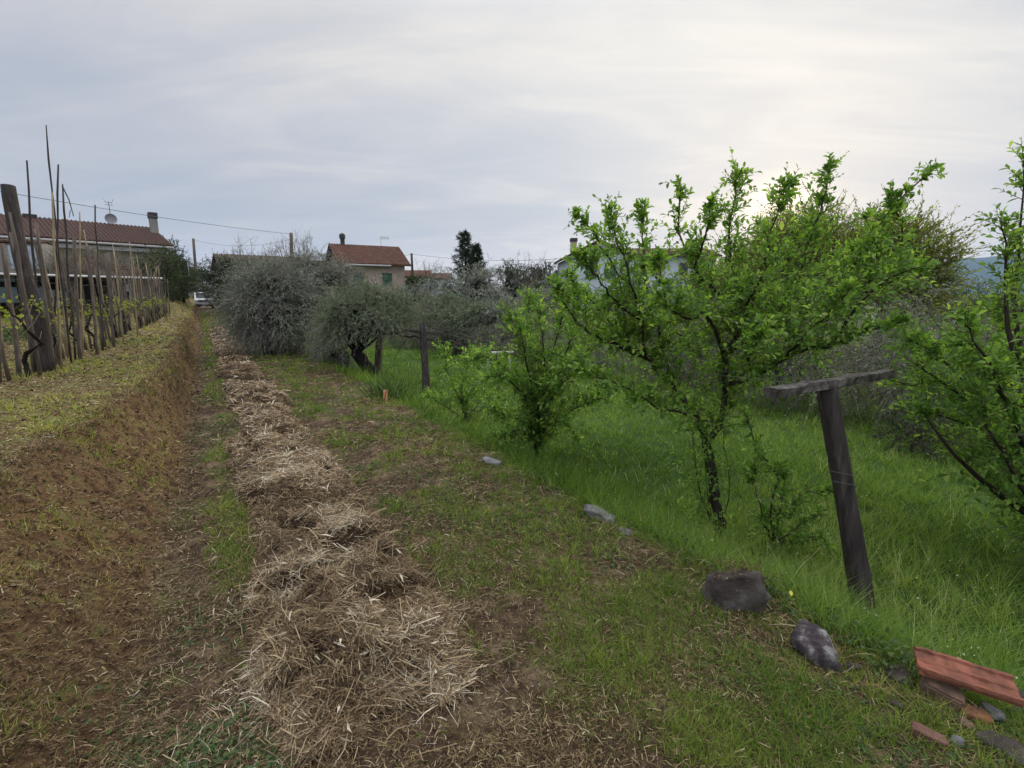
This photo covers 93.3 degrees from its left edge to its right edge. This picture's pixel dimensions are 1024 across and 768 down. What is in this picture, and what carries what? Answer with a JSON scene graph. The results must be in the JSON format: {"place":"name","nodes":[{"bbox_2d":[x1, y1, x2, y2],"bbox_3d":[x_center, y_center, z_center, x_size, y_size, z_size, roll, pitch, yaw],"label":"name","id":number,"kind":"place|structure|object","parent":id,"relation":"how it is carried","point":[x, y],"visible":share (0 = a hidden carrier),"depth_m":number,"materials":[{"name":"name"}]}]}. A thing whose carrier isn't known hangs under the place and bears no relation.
{"place":"outdoors","nodes":[
{"label":"outdoors","id":0,"kind":"place"},
{"bbox_2d":[0,295,195,767],"bbox_3d":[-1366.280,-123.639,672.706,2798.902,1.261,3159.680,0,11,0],"label":"terrace","id":1,"kind":"structure","parent":0,"point":[92,486],"depth_m":2.73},
{"bbox_2d":[1,340,11,380],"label":"wooden stake","id":2,"kind":"object","parent":1,"relation":"on","point":[6,367],"visible":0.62,"depth_m":5.75,"materials":[{"name":"brown wood"}]},
{"bbox_2d":[0,243,22,375],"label":"vine pole","id":3,"kind":"object","parent":1,"relation":"on","point":[15,337],"visible":0.8,"depth_m":6.06,"materials":[{"name":"brown wood"}]},
{"bbox_2d":[8,212,42,375],"bbox_3d":[-6.042,-1.065,6.007,0.063,2.046,0.053,0,11,0],"label":"wooden stake","id":4,"kind":"object","parent":1,"relation":"on","point":[33,341],"visible":0.77,"depth_m":6.00,"materials":[{"name":"brown wood"}]},
{"bbox_2d":[0,184,51,371],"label":"wooden post","id":5,"kind":"object","parent":1,"relation":"on","point":[10,200],"visible":0.6,"depth_m":6.32,"materials":[{"name":"wood"}]},
{"bbox_2d":[0,239,54,272],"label":"white annexe","id":6,"kind":"structure","parent":1,"relation":"on","point":[47,244],"depth_m":24.86,"materials":[{"name":"paint"}]},
{"bbox_2d":[26,160,37,288],"bbox_3d":[-6.691,-1.653,6.770,0.047,2.887,0.473,-4,11,-19],"label":"vine pole","id":7,"kind":"object","parent":1,"relation":"on","point":[31,238],"visible":0.59,"depth_m":6.74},
{"bbox_2d":[2,323,62,344],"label":"ground cover","id":8,"kind":"object","parent":1,"relation":"on","point":[7,337],"visible":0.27,"depth_m":10.40,"materials":[{"name":"green plant"}]},
{"bbox_2d":[0,276,79,309],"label":"parked car","id":9,"kind":"object","parent":1,"relation":"on","point":[13,288],"visible":0.09,"depth_m":20.29,"materials":[{"name":"blue paint"}]},
{"bbox_2d":[34,222,55,370],"bbox_3d":[-6.159,-1.105,6.376,0.040,1.984,0.181,-3,11,-14],"label":"wooden stake","id":10,"kind":"object","parent":1,"relation":"on","point":[47,318],"visible":0.85,"depth_m":6.37,"materials":[{"name":"brown wood"}]},
{"bbox_2d":[15,280,86,366],"bbox_3d":[-6.263,-0.712,6.591,0.888,1.396,1.022,0,11,0],"label":"grapevine","id":11,"kind":"object","parent":10,"relation":"attached to","point":[54,338],"visible":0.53,"depth_m":6.61,"materials":[{"name":"black plant"}]},
{"bbox_2d":[0,292,92,377],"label":"grapevine","id":12,"kind":"object","parent":1,"relation":"on","point":[26,355],"visible":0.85,"depth_m":5.98,"materials":[{"name":"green plant"}]},
{"bbox_2d":[0,240,95,273],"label":"bare shrub","id":13,"kind":"object","parent":1,"relation":"on","point":[52,264],"visible":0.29,"depth_m":24.43,"materials":[{"name":"grey plant"}]},
{"bbox_2d":[38,226,62,364],"bbox_3d":[-6.509,-1.190,6.793,0.062,1.985,0.120,-7,13,-33],"label":"wooden stake","id":14,"kind":"object","parent":1,"relation":"on","point":[50,307],"visible":0.5,"depth_m":6.80,"materials":[{"name":"brown wood"}]},
{"bbox_2d":[52,164,58,355],"bbox_3d":[-6.556,-1.681,6.945,0.038,2.879,0.479,4,11,20],"label":"vine pole","id":15,"kind":"object","parent":1,"relation":"on","point":[57,232],"visible":0.64,"depth_m":6.93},
{"bbox_2d":[51,192,62,368],"bbox_3d":[-6.173,-1.367,6.548,0.031,2.413,0.366,-1,11,-5],"label":"cane","id":16,"kind":"object","parent":1,"relation":"on","point":[59,319],"visible":0.9,"depth_m":6.55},
{"bbox_2d":[46,125,72,363],"bbox_3d":[-6.627,-2.003,7.059,0.042,3.470,0.612,-6,12,-28],"label":"vine pole","id":17,"kind":"object","parent":1,"relation":"on","point":[64,297],"visible":0.8,"depth_m":7.06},
{"bbox_2d":[62,184,76,359],"bbox_3d":[-6.861,-1.718,7.562,0.166,2.741,0.444,-2,11,-13],"label":"vine pole","id":18,"kind":"object","parent":1,"relation":"on","point":[68,282],"visible":0.95,"depth_m":7.53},
{"bbox_2d":[72,236,82,359],"bbox_3d":[-6.790,-1.307,7.544,0.064,1.943,0.303,0,11,0],"label":"vine pole","id":19,"kind":"object","parent":1,"relation":"on","point":[79,351],"visible":0.92,"depth_m":7.54,"materials":[{"name":"brown wood"}]},
{"bbox_2d":[26,235,134,273],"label":"bare shrub","id":20,"kind":"object","parent":1,"relation":"on","point":[86,253],"visible":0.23,"depth_m":26.65,"materials":[{"name":"brown plant"}]},
{"bbox_2d":[78,212,83,355],"bbox_3d":[-7.077,-1.601,7.933,0.034,2.381,0.349,2,11,8],"label":"cane","id":21,"kind":"object","parent":1,"relation":"on","point":[82,323],"visible":0.89,"depth_m":7.93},
{"bbox_2d":[0,272,162,315],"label":"open shed","id":22,"kind":"structure","parent":1,"relation":"on","point":[87,292],"depth_m":23.53,"materials":[{"name":"grey wood"}]},
{"bbox_2d":[51,255,138,282],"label":"dry creeper","id":23,"kind":"object","parent":22,"relation":"on","point":[101,266],"visible":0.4,"depth_m":22.55,"materials":[{"name":"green plant"}]},
{"bbox_2d":[53,272,121,340],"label":"grapevine","id":24,"kind":"object","parent":1,"relation":"on","point":[70,321],"visible":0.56,"depth_m":8.14,"materials":[{"name":"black plant"}]},
{"bbox_2d":[48,276,128,348],"bbox_3d":[-7.829,-1.297,8.982,1.415,1.448,0.914,8,13,36],"label":"grapevine","id":25,"kind":"object","parent":1,"relation":"on","point":[86,327],"visible":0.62,"depth_m":9.02,"materials":[{"name":"green plant"}]},
{"bbox_2d":[87,246,98,354],"bbox_3d":[-7.239,-1.417,8.346,0.051,1.882,0.287,-3,11,-14],"label":"vine pole","id":26,"kind":"object","parent":1,"relation":"on","point":[92,299],"visible":0.92,"depth_m":8.34,"materials":[{"name":"brown wood"}]},
{"bbox_2d":[0,212,189,299],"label":"long house","id":27,"kind":"structure","parent":1,"relation":"on","point":[108,235],"depth_m":34.84,"materials":[{"name":"brown tile"}]},
{"bbox_2d":[94,205,103,350],"bbox_3d":[-7.483,-1.894,8.763,0.052,2.647,0.441,-2,11,-9],"label":"vine pole","id":28,"kind":"object","parent":1,"relation":"on","point":[102,345],"visible":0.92,"depth_m":8.75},
{"bbox_2d":[0,317,198,535],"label":"crest grass","id":29,"kind":"structure","parent":1,"relation":"on","point":[187,324],"depth_m":4.85,"materials":[{"name":"plant"}]},
{"bbox_2d":[106,253,114,347],"bbox_3d":[-7.753,-1.597,9.355,0.063,1.852,0.289,-2,11,-9],"label":"vine pole","id":30,"kind":"object","parent":1,"relation":"on","point":[111,299],"visible":0.91,"depth_m":9.33,"materials":[{"name":"brown wood"}]},
{"bbox_2d":[72,238,167,300],"bbox_3d":[-21.695,-6.206,26.920,4.547,3.469,4.029,10,15,44],"label":"bare shrub","id":31,"kind":"object","parent":1,"relation":"on","point":[136,265],"visible":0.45,"depth_m":26.81,"materials":[{"name":"brown plant"}]},
{"bbox_2d":[129,242,185,301],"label":"evergreen shrub","id":32,"kind":"object","parent":1,"relation":"on","point":[173,273],"visible":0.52,"depth_m":31.29,"materials":[{"name":"green plant"}]},
{"bbox_2d":[143,247,200,304],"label":"evergreen shrub","id":33,"kind":"object","parent":1,"relation":"on","point":[187,275],"visible":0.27,"depth_m":35.34,"materials":[{"name":"green plant"}]},
{"bbox_2d":[173,256,208,303],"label":"evergreen shrub","id":34,"kind":"object","parent":1,"relation":"on","point":[196,280],"visible":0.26,"depth_m":40.32,"materials":[{"name":"green plant"}]},
{"bbox_2d":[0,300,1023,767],"bbox_3d":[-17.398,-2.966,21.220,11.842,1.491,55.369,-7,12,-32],"label":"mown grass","id":35,"kind":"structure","parent":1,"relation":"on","point":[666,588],"depth_m":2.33,"materials":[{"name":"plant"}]},
{"bbox_2d":[0,337,999,767],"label":"soil crumbs","id":36,"kind":"object","parent":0,"point":[210,573],"visible":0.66,"depth_m":2.50,"materials":[{"name":"brown soil"}]},
{"bbox_2d":[0,0,1023,294],"label":"sky","id":37,"kind":"structure","parent":0,"point":[416,124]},
{"bbox_2d":[114,306,1023,767],"bbox_3d":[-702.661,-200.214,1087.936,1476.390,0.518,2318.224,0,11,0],"label":"path","id":38,"kind":"structure","parent":0,"point":[402,490],"depth_m":2.40,"materials":[{"name":"plant"}]},
{"bbox_2d":[192,259,229,309],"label":"evergreen shrub","id":39,"kind":"object","parent":38,"relation":"on","point":[202,272],"visible":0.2,"depth_m":44.91,"materials":[{"name":"green plant"}]},
{"bbox_2d":[195,251,247,314],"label":"evergreen shrub","id":40,"kind":"object","parent":38,"relation":"on","point":[208,277],"visible":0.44,"depth_m":35.67,"materials":[{"name":"green plant"}]},
{"bbox_2d":[31,326,514,767],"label":"hay windrow","id":41,"kind":"object","parent":38,"relation":"on","point":[306,724],"visible":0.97,"depth_m":2.32,"materials":[{"name":"plant"}]},
{"bbox_2d":[0,301,1022,767],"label":"dry litter","id":42,"kind":"object","parent":38,"relation":"on","point":[528,761],"visible":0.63,"depth_m":2.23,"materials":[{"name":"brown plant"}]},
{"bbox_2d":[583,504,615,523],"bbox_3d":[0.647,0.960,3.544,0.270,0.119,0.143,8,13,35],"label":"flat stone","id":43,"kind":"object","parent":38,"relation":"on","point":[587,509],"visible":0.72,"depth_m":3.51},
{"bbox_2d":[700,568,770,614],"bbox_3d":[1.165,1.103,2.547,0.314,0.328,0.198,2,11,13],"label":"boulder","id":44,"kind":"object","parent":38,"relation":"on","point":[752,594],"visible":0.7,"depth_m":2.46,"materials":[{"name":"stone"}]},
{"bbox_2d":[696,551,788,588],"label":"grass","id":45,"kind":"structure","parent":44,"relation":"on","point":[741,568],"depth_m":2.55,"materials":[{"name":"green plant"}]},
{"bbox_2d":[790,619,844,673],"bbox_3d":[1.381,1.197,2.170,0.224,0.206,0.195,9,14,39],"label":"boulder","id":46,"kind":"object","parent":38,"relation":"on","point":[809,641],"visible":0.88,"depth_m":2.13,"materials":[{"name":"stone"}]},
{"bbox_2d":[885,663,913,684],"bbox_3d":[1.656,1.243,2.068,0.102,0.077,0.136,8,13,38],"label":"stone","id":47,"kind":"object","parent":38,"relation":"on","point":[899,674],"visible":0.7,"depth_m":2.04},
{"bbox_2d":[911,721,948,747],"bbox_3d":[1.526,1.288,1.766,0.107,0.052,0.050,7,12,32],"label":"brick fragment","id":48,"kind":"object","parent":38,"relation":"on","point":[924,730],"visible":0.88,"depth_m":1.76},
{"bbox_2d":[918,675,965,710],"bbox_3d":[1.730,1.273,1.959,0.147,0.150,0.100,8,13,38],"label":"broken brick","id":49,"kind":"object","parent":38,"relation":"on","point":[932,685],"visible":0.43,"depth_m":1.93,"materials":[{"name":"brick"}]},
{"bbox_2d":[913,647,1023,707],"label":"roof tile","id":50,"kind":"object","parent":49,"relation":"on","point":[969,676],"visible":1,"depth_m":1.92,"materials":[{"name":"ceramic"}]},
{"bbox_2d":[960,703,992,724],"bbox_3d":[1.789,1.274,1.865,0.091,0.029,0.063,4,11,20],"label":"brick fragment","id":51,"kind":"object","parent":38,"relation":"on","point":[977,711],"visible":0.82,"depth_m":1.85,"materials":[{"name":"brick"}]},
{"bbox_2d":[975,730,1023,764],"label":"flat stone","id":52,"kind":"object","parent":38,"relation":"on","point":[997,739],"visible":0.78,"depth_m":1.72,"materials":[{"name":"stone"}]},
{"bbox_2d":[213,295,1023,739],"bbox_3d":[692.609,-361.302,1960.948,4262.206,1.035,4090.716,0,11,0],"label":"meadow","id":53,"kind":"structure","parent":0,"point":[733,473],"depth_m":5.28,"materials":[{"name":"plant"}]},
{"bbox_2d":[220,235,284,297],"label":"bare tree","id":54,"kind":"object","parent":53,"relation":"on","point":[236,256],"visible":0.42,"depth_m":25.56,"materials":[{"name":"grey plant"}]},
{"bbox_2d":[211,253,309,288],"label":"long barn","id":55,"kind":"structure","parent":53,"relation":"on","point":[229,255],"depth_m":50.78,"materials":[{"name":"brown"}]},
{"bbox_2d":[188,243,337,360],"bbox_3d":[-6.347,-1.906,12.969,4.268,3.716,3.814,0,11,0],"label":"olive tree","id":56,"kind":"object","parent":53,"relation":"on","point":[264,327],"visible":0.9,"depth_m":12.48,"materials":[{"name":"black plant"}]},
{"bbox_2d":[268,228,317,330],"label":"bare tree","id":57,"kind":"object","parent":53,"relation":"on","point":[284,251],"visible":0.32,"depth_m":23.33,"materials":[{"name":"grey plant"}]},
{"bbox_2d":[280,237,369,346],"bbox_3d":[-5.739,-2.575,14.659,3.371,3.515,3.049,6,12,28],"label":"olive tree","id":58,"kind":"object","parent":53,"relation":"on","point":[339,274],"visible":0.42,"depth_m":14.10,"materials":[{"name":"green plant"}]},
{"bbox_2d":[299,323,368,372],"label":"bush","id":59,"kind":"object","parent":53,"relation":"on","point":[332,356],"visible":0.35,"depth_m":11.90,"materials":[{"name":"green plant"}]},
{"bbox_2d":[296,267,438,379],"bbox_3d":[-3.160,-1.222,10.599,2.926,2.681,3.074,0,11,0],"label":"olive tree","id":60,"kind":"object","parent":53,"relation":"on","point":[352,322],"visible":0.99,"depth_m":10.07,"materials":[{"name":"green plant"}]},
{"bbox_2d":[325,233,410,304],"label":"pink house","id":61,"kind":"structure","parent":53,"relation":"on","point":[375,259],"depth_m":48.86,"materials":[{"name":"red tile"}]},
{"bbox_2d":[374,329,402,375],"bbox_3d":[-3.075,-0.758,11.191,1.177,1.447,0.389,-5,12,-24],"label":"trellis post","id":62,"kind":"object","parent":53,"relation":"on","point":[378,360],"visible":0.24,"depth_m":11.13,"materials":[{"name":"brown wood"}]},
{"bbox_2d":[343,371,435,406],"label":"weed clump","id":63,"kind":"object","parent":53,"relation":"on","point":[381,387],"visible":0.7,"depth_m":7.64,"materials":[{"name":"green plant"}]},
{"bbox_2d":[392,276,435,333],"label":"olive tree","id":64,"kind":"object","parent":53,"relation":"on","point":[422,292],"visible":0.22,"depth_m":23.84,"materials":[{"name":"green plant"}]},
{"bbox_2d":[384,303,450,350],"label":"bramble bush","id":65,"kind":"object","parent":53,"relation":"on","point":[417,341],"visible":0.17,"depth_m":18.48,"materials":[{"name":"grey plant"}]},
{"bbox_2d":[403,270,432,300],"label":"evergreen tree","id":66,"kind":"object","parent":53,"relation":"on","point":[411,279],"visible":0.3,"depth_m":49.66,"materials":[{"name":"green plant"}]},
{"bbox_2d":[404,323,441,391],"bbox_3d":[-1.772,-0.512,9.898,0.797,1.464,0.403,-4,11,-22],"label":"trellis post","id":67,"kind":"object","parent":53,"relation":"on","point":[422,331],"visible":0.94,"depth_m":9.84,"materials":[{"name":"wood"}]},
{"bbox_2d":[376,332,472,366],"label":"bare vine","id":68,"kind":"object","parent":67,"relation":"attached to","point":[430,339],"visible":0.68,"depth_m":10.01,"materials":[{"name":"brown plant"}]},
{"bbox_2d":[415,259,444,292],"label":"bare tree","id":69,"kind":"object","parent":53,"relation":"on","point":[425,274],"visible":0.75,"depth_m":45.87,"materials":[{"name":"grey plant"}]},
{"bbox_2d":[412,286,469,345],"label":"olive tree","id":70,"kind":"object","parent":53,"relation":"on","point":[442,299],"visible":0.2,"depth_m":19.61,"materials":[{"name":"green plant"}]},
{"bbox_2d":[416,304,503,356],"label":"bramble bush","id":71,"kind":"object","parent":53,"relation":"on","point":[437,329],"visible":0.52,"depth_m":16.14,"materials":[{"name":"grey plant"}]},
{"bbox_2d":[442,229,480,298],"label":"conifer","id":72,"kind":"object","parent":53,"relation":"on","point":[464,237],"visible":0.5,"depth_m":45.00,"materials":[{"name":"green plant"}]},
{"bbox_2d":[429,289,500,354],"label":"olive tree","id":73,"kind":"object","parent":53,"relation":"on","point":[462,324],"visible":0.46,"depth_m":16.45,"materials":[{"name":"green plant"}]},
{"bbox_2d":[418,254,514,320],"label":"olive tree","id":74,"kind":"object","parent":53,"relation":"on","point":[482,294],"visible":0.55,"depth_m":22.46,"materials":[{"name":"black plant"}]},
{"bbox_2d":[417,336,516,419],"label":"sapling","id":75,"kind":"object","parent":53,"relation":"on","point":[460,396],"visible":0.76,"depth_m":7.39,"materials":[{"name":"green plant"}]},
{"bbox_2d":[463,243,491,300],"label":"conifer","id":76,"kind":"object","parent":53,"relation":"on","point":[476,249],"visible":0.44,"depth_m":44.47,"materials":[{"name":"green plant"}]},
{"bbox_2d":[478,254,529,307],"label":"evergreen tree","id":77,"kind":"object","parent":53,"relation":"on","point":[508,280],"visible":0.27,"depth_m":45.76,"materials":[{"name":"green plant"}]},
{"bbox_2d":[469,292,552,355],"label":"olive tree","id":78,"kind":"object","parent":53,"relation":"on","point":[506,301],"visible":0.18,"depth_m":16.38,"materials":[{"name":"green plant"}]},
{"bbox_2d":[0,333,1023,767],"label":"weeds","id":79,"kind":"object","parent":53,"relation":"on","point":[276,759],"visible":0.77,"depth_m":1.97,"materials":[{"name":"green plant"}]},
{"bbox_2d":[464,305,562,363],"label":"bramble bush","id":80,"kind":"object","parent":53,"relation":"on","point":[496,339],"visible":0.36,"depth_m":14.79,"materials":[{"name":"grey plant"}]},
{"bbox_2d":[506,252,550,289],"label":"bare tree","id":81,"kind":"object","parent":53,"relation":"on","point":[528,271],"visible":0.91,"depth_m":37.85,"materials":[{"name":"grey plant"}]},
{"bbox_2d":[445,277,628,458],"bbox_3d":[0.497,-0.134,5.783,2.368,2.401,1.694,-4,11,-21],"label":"plum shrub","id":82,"kind":"object","parent":53,"relation":"on","point":[540,388],"visible":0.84,"depth_m":5.53,"materials":[{"name":"green plant"}]},
{"bbox_2d":[514,258,564,301],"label":"evergreen tree","id":83,"kind":"object","parent":53,"relation":"on","point":[544,272],"visible":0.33,"depth_m":43.72,"materials":[{"name":"green plant"}]},
{"bbox_2d":[509,273,576,339],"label":"olive tree","id":84,"kind":"object","parent":53,"relation":"on","point":[546,290],"visible":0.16,"depth_m":21.47,"materials":[{"name":"green plant"}]},
{"bbox_2d":[537,308,653,374],"bbox_3d":[2.272,-0.880,13.076,3.598,3.081,3.263,-7,13,-33],"label":"bramble bush","id":85,"kind":"object","parent":53,"relation":"on","point":[598,354],"visible":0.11,"depth_m":12.69,"materials":[{"name":"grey plant"}]},
{"bbox_2d":[554,238,637,309],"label":"white house","id":86,"kind":"structure","parent":53,"relation":"on","point":[563,265],"depth_m":43.20,"materials":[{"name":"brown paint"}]},
{"bbox_2d":[369,385,945,697],"bbox_3d":[-0.447,0.696,5.812,0.784,0.553,9.041,-7,12,-32],"label":"ivy","id":87,"kind":"object","parent":53,"relation":"on","point":[905,657],"visible":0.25,"depth_m":2.38,"materials":[{"name":"green plant"}]},
{"bbox_2d":[605,311,735,393],"bbox_3d":[3.912,-0.430,11.233,3.140,2.890,3.488,7,13,35],"label":"bramble bush","id":88,"kind":"object","parent":53,"relation":"on","point":[679,376],"visible":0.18,"depth_m":11.10,"materials":[{"name":"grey plant"}]},
{"bbox_2d":[625,248,721,311],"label":"white wing","id":89,"kind":"structure","parent":53,"relation":"on","point":[673,267],"depth_m":43.38,"materials":[{"name":"paint"}]},
{"bbox_2d":[424,421,976,736],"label":"dry stems","id":90,"kind":"object","parent":53,"relation":"on","point":[520,473],"visible":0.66,"depth_m":2.82,"materials":[{"name":"plant"}]},
{"bbox_2d":[391,354,1018,678],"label":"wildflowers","id":91,"kind":"object","parent":53,"relation":"on","point":[963,654],"visible":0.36,"depth_m":3.74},
{"bbox_2d":[677,234,793,319],"bbox_3d":[11.277,-4.972,24.129,6.974,5.367,5.889,0,11,0],"label":"budding tree","id":92,"kind":"object","parent":53,"relation":"on","point":[716,277],"visible":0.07,"depth_m":23.02,"materials":[{"name":"green plant"}]},
{"bbox_2d":[545,147,948,537],"bbox_3d":[1.992,-0.381,4.198,3.475,3.305,2.184,0,11,0],"label":"plum tree","id":93,"kind":"object","parent":53,"relation":"on","point":[845,293],"visible":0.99,"depth_m":3.84,"materials":[{"name":"green plant"}]},
{"bbox_2d":[680,301,886,414],"bbox_3d":[5.008,-0.252,9.488,3.605,2.954,3.250,0,11,0],"label":"bramble bush","id":94,"kind":"object","parent":53,"relation":"on","point":[793,370],"visible":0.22,"depth_m":8.93,"materials":[{"name":"grey plant"}]},
{"bbox_2d":[734,401,838,558],"bbox_3d":[2.001,0.753,3.541,0.816,1.250,0.507,0,11,0],"label":"sapling","id":95,"kind":"object","parent":53,"relation":"on","point":[779,515],"visible":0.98,"depth_m":3.48,"materials":[{"name":"green plant"}]},
{"bbox_2d":[720,179,913,333],"bbox_3d":[12.771,-5.250,21.069,7.087,7.037,6.810,-6,12,-29],"label":"budding tree","id":96,"kind":"object","parent":53,"relation":"on","point":[786,214],"visible":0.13,"depth_m":20.27,"materials":[{"name":"green plant"}]},
{"bbox_2d":[764,368,896,616],"bbox_3d":[2.080,0.731,2.960,1.463,1.582,0.416,-6,12,-31],"label":"trellis post","id":97,"kind":"object","parent":53,"relation":"on","point":[841,474],"visible":0.95,"depth_m":2.92,"materials":[{"name":"wood"}]},
{"bbox_2d":[798,187,998,340],"bbox_3d":[14.594,-4.385,19.175,6.614,6.042,6.173,-2,11,-13],"label":"budding tree","id":98,"kind":"object","parent":53,"relation":"on","point":[933,252],"visible":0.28,"depth_m":17.56,"materials":[{"name":"green plant"}]},
{"bbox_2d":[781,287,1023,446],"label":"bramble bush","id":99,"kind":"object","parent":53,"relation":"on","point":[876,338],"visible":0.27,"depth_m":7.42,"materials":[{"name":"grey plant"}]},
{"bbox_2d":[862,415,968,467],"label":"bramble bush","id":100,"kind":"object","parent":53,"relation":"on","point":[907,425],"visible":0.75,"depth_m":6.25,"materials":[{"name":"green plant"}]},
{"bbox_2d":[830,273,1023,410],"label":"bramble bush","id":101,"kind":"object","parent":53,"relation":"on","point":[924,308],"visible":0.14,"depth_m":9.07,"materials":[{"name":"grey plant"}]},
{"bbox_2d":[875,287,982,330],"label":"bush","id":102,"kind":"object","parent":53,"relation":"on","point":[899,305],"visible":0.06,"depth_m":31.86,"materials":[{"name":"green plant"}]},
{"bbox_2d":[857,137,1023,578],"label":"plum tree","id":103,"kind":"object","parent":53,"relation":"on","point":[987,403],"visible":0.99,"depth_m":3.28,"materials":[{"name":"green plant"}]},
{"bbox_2d":[928,274,1021,329],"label":"bush","id":104,"kind":"object","parent":53,"relation":"on","point":[965,292],"visible":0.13,"depth_m":33.32,"materials":[{"name":"green plant"}]},
{"bbox_2d":[979,701,1005,720],"bbox_3d":[1.867,1.276,1.880,0.062,0.061,0.093,0,11,0],"label":"stone","id":105,"kind":"object","parent":53,"relation":"on","point":[999,713],"visible":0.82,"depth_m":1.86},
{"bbox_2d":[966,274,1023,333],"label":"bush","id":106,"kind":"object","parent":53,"relation":"on","point":[1022,311],"visible":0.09,"depth_m":30.54,"materials":[{"name":"green plant"}]},
{"bbox_2d":[908,253,1023,294],"bbox_3d":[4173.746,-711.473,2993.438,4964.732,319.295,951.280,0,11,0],"label":"hills","id":107,"kind":"structure","parent":0,"point":[974,265],"depth_m":2971.44,"materials":[{"name":"blue"}]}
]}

